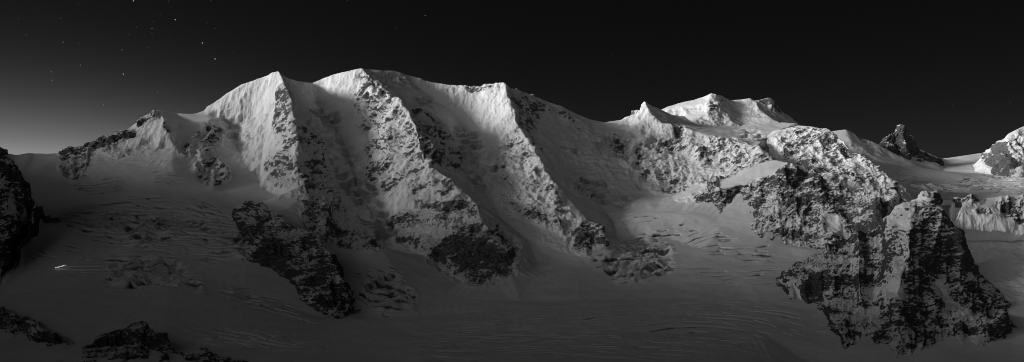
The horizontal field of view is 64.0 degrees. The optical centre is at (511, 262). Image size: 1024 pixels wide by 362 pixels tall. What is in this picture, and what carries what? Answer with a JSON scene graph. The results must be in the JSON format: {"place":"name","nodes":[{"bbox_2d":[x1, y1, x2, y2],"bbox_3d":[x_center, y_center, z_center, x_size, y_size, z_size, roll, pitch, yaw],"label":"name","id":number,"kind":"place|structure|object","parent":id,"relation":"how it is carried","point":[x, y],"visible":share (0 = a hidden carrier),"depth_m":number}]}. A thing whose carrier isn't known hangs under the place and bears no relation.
{"place":"outdoors","nodes":[
{"label":"outdoors","id":0,"kind":"place"},
{"bbox_2d":[0,147,59,281],"bbox_3d":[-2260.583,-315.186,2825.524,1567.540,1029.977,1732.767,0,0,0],"label":"rock wall","id":1,"kind":"structure","parent":0,"point":[22,213],"depth_m":2934.14},
{"bbox_2d":[8,68,799,287],"bbox_3d":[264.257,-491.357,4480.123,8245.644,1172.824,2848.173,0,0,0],"label":"mountain","id":2,"kind":"structure","parent":0,"point":[492,185],"depth_m":4068.01},
{"bbox_2d":[0,162,1023,361],"bbox_3d":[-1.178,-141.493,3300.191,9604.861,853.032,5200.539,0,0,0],"label":"glacier","id":3,"kind":"object","parent":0,"point":[163,246],"visible":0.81,"depth_m":2736.49},
{"bbox_2d":[0,307,73,347],"bbox_3d":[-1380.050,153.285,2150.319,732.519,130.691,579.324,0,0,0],"label":"rock outcrop","id":4,"kind":"object","parent":3,"relation":"on","point":[28,327],"visible":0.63,"depth_m":2053.53},
{"bbox_2d":[61,321,247,361],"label":"rock outcrop","id":5,"kind":"object","parent":3,"relation":"on","point":[138,340],"visible":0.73,"depth_m":1896.05},
{"bbox_2d":[231,200,361,318],"bbox_3d":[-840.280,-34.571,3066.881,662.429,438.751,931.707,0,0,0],"label":"rock outcrop","id":6,"kind":"object","parent":3,"relation":"on","point":[306,263],"visible":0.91,"depth_m":2905.49},
{"bbox_2d":[0,0,1023,158],"label":"sky","id":7,"kind":"structure","parent":0,"point":[867,69]},
{"bbox_2d":[662,93,800,125],"bbox_3d":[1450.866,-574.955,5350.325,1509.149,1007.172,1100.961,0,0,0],"label":"summit","id":8,"kind":"structure","parent":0,"point":[714,109],"depth_m":5160.02},
{"bbox_2d":[672,160,905,248],"bbox_3d":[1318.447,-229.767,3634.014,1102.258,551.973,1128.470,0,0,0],"label":"rock ridge","id":9,"kind":"object","parent":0,"point":[793,204],"visible":0.76,"depth_m":3660.61},
{"bbox_2d":[766,126,914,201],"bbox_3d":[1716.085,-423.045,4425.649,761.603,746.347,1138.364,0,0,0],"label":"ridge","id":10,"kind":"structure","parent":0,"point":[826,153],"depth_m":4343.24},
{"bbox_2d":[776,200,1016,357],"bbox_3d":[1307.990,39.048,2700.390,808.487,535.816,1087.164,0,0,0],"label":"rock pyramid","id":11,"kind":"object","parent":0,"point":[903,278],"visible":0.92,"depth_m":2727.90},
{"bbox_2d":[879,125,943,165],"bbox_3d":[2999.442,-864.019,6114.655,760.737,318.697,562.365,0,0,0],"label":"peak","id":12,"kind":"structure","parent":0,"point":[900,140],"depth_m":6065.29},
{"bbox_2d":[832,130,1023,214],"bbox_3d":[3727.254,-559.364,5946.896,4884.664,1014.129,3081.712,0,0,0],"label":"snowfield","id":13,"kind":"structure","parent":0,"point":[952,177],"depth_m":5363.44},
{"bbox_2d":[911,190,1023,241],"bbox_3d":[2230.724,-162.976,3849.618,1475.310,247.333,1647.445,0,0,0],"label":"snow ridge","id":14,"kind":"structure","parent":0,"point":[975,218],"depth_m":3114.04},
{"bbox_2d":[972,126,1023,178],"bbox_3d":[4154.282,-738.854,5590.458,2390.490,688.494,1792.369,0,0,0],"label":"mountain","id":15,"kind":"structure","parent":0,"point":[1004,156],"depth_m":5677.28}
]}

